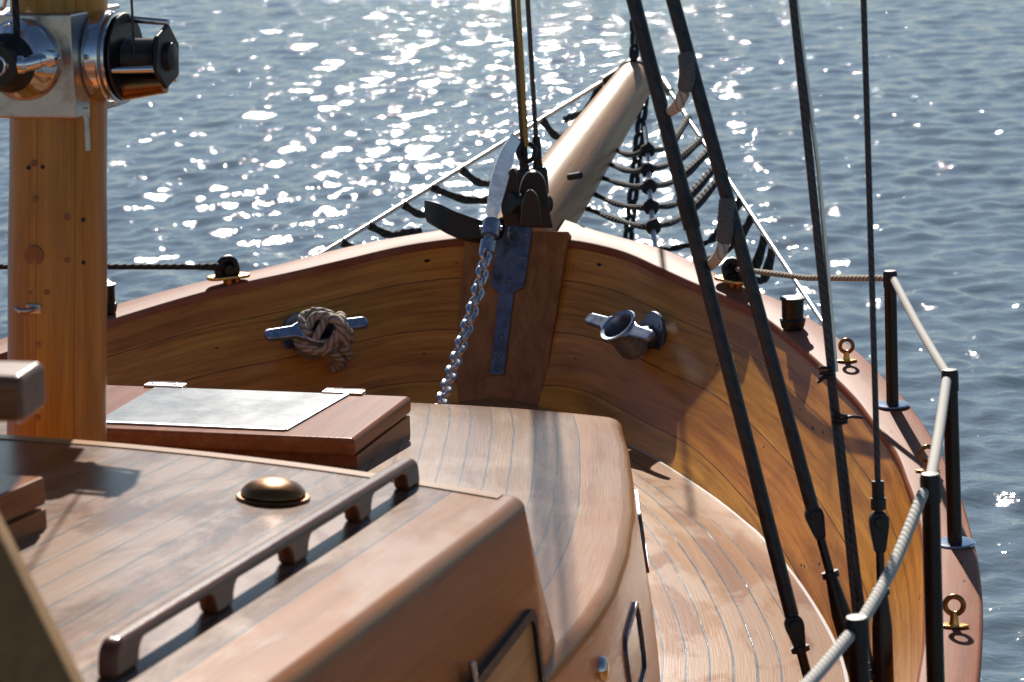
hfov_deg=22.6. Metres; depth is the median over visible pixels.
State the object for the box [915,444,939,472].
eye bolt
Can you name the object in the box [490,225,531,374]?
stem plate
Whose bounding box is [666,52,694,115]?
rope loop
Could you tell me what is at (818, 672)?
lifeline
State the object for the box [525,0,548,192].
stay
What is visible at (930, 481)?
stanchion
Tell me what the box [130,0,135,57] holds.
halyard wire
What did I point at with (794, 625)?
shroud
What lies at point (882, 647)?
shroud
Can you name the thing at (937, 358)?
lifeline
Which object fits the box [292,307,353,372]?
mooring rope
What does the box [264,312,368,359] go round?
cleat
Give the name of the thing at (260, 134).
water
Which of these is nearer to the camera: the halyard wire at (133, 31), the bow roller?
the halyard wire at (133, 31)
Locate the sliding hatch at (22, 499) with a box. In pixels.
[0,475,46,542]
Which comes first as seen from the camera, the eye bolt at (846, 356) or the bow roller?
the eye bolt at (846, 356)
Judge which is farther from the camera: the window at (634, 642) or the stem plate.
the stem plate
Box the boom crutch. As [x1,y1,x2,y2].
[0,361,83,681]
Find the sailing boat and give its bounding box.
[0,219,982,681]
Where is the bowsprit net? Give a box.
[340,82,777,283]
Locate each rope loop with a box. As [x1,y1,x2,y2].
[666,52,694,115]
[707,198,734,270]
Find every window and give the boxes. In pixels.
[468,609,545,681]
[624,601,646,681]
[634,489,649,572]
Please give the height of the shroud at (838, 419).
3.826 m
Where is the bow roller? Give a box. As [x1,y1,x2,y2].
[501,167,552,227]
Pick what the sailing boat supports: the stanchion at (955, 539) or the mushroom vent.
the stanchion at (955, 539)
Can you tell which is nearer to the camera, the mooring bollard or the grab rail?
the grab rail
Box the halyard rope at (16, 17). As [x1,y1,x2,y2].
[12,0,20,36]
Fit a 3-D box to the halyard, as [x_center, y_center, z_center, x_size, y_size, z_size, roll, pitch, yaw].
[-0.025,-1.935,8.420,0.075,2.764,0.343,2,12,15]
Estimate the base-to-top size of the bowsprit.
0.617 m
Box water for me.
[0,0,1023,681]
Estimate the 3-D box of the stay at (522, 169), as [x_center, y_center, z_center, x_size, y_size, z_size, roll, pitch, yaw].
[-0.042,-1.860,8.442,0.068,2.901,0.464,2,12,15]
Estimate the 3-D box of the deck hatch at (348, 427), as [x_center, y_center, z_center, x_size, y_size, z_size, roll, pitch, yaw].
[-0.700,0.213,6.198,0.830,0.119,0.459,2,12,15]
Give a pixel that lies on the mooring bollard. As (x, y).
(625, 335)
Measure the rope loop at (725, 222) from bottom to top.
0.182 m
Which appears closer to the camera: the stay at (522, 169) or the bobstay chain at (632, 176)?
the stay at (522, 169)
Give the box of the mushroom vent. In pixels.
[236,477,309,506]
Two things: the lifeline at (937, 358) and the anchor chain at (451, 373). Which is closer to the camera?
the lifeline at (937, 358)
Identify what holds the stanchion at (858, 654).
on the sailing boat
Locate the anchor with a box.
[424,132,520,255]
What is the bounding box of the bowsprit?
[497,50,662,231]
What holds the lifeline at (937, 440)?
attached to the stanchion at (930, 481)
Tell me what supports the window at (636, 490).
in the fore cabin at (566, 479)
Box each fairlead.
[206,255,249,284]
[714,257,743,289]
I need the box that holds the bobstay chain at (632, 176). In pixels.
[623,96,648,240]
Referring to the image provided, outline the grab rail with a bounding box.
[98,458,419,678]
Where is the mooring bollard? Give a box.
[585,310,665,359]
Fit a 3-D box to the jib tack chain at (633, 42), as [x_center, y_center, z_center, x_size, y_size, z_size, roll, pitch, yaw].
[0.444,-1.634,10.193,0.046,1.068,0.393,2,12,15]
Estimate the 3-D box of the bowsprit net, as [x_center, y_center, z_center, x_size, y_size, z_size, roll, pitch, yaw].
[0.359,-0.587,9.496,1.549,0.543,2.022,2,12,15]
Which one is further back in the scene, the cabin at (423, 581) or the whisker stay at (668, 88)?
the whisker stay at (668, 88)
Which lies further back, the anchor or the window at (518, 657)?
the anchor
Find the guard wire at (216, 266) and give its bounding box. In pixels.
[0,262,226,270]
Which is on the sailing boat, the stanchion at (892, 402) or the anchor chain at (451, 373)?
the stanchion at (892, 402)
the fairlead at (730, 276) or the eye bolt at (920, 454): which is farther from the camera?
the fairlead at (730, 276)
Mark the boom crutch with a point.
(33, 647)
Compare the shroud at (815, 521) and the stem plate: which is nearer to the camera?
the shroud at (815, 521)
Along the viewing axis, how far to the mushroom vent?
4.25 m
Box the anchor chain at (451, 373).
[435,247,491,403]
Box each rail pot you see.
[107,282,117,314]
[779,295,805,330]
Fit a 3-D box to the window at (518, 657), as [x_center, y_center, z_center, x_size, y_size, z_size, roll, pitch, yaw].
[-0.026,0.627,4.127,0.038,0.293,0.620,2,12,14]
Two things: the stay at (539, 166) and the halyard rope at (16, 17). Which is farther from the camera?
the stay at (539, 166)
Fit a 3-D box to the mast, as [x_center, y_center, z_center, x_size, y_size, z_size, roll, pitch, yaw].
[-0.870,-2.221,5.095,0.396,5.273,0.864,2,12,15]
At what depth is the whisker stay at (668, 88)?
8.72 m
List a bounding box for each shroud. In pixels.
[626,0,810,677]
[666,0,851,674]
[789,0,872,661]
[860,0,893,681]
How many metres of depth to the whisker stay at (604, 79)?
9.54 m
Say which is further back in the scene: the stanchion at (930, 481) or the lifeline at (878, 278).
the lifeline at (878, 278)
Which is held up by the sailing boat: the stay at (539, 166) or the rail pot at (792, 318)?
the rail pot at (792, 318)
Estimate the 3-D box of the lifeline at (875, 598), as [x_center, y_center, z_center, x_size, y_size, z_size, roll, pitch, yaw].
[0.641,0.365,4.316,0.020,0.062,0.685,2,13,17]
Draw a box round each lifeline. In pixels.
[735,266,882,281]
[801,630,854,681]
[859,487,928,620]
[890,276,947,371]
[926,376,950,471]
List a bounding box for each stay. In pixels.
[318,66,618,253]
[511,0,532,188]
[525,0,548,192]
[661,76,821,324]
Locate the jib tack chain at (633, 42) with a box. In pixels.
[629,19,638,59]
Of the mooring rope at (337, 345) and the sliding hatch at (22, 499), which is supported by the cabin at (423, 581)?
the sliding hatch at (22, 499)
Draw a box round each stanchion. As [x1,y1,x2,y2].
[845,614,870,681]
[879,270,909,409]
[920,471,944,681]
[941,368,975,549]
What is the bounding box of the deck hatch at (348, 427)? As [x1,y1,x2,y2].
[106,381,410,467]
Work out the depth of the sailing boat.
8.05 m
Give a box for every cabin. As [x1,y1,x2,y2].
[0,403,659,681]
[0,434,554,681]
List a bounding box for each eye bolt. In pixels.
[837,338,856,361]
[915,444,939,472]
[943,594,969,628]
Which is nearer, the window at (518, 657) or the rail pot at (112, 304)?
the window at (518, 657)
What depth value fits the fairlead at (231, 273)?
8.53 m
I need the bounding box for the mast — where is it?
[0,0,178,441]
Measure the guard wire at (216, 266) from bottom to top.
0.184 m
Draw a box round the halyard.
[516,0,537,162]
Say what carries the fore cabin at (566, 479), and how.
on the sailing boat

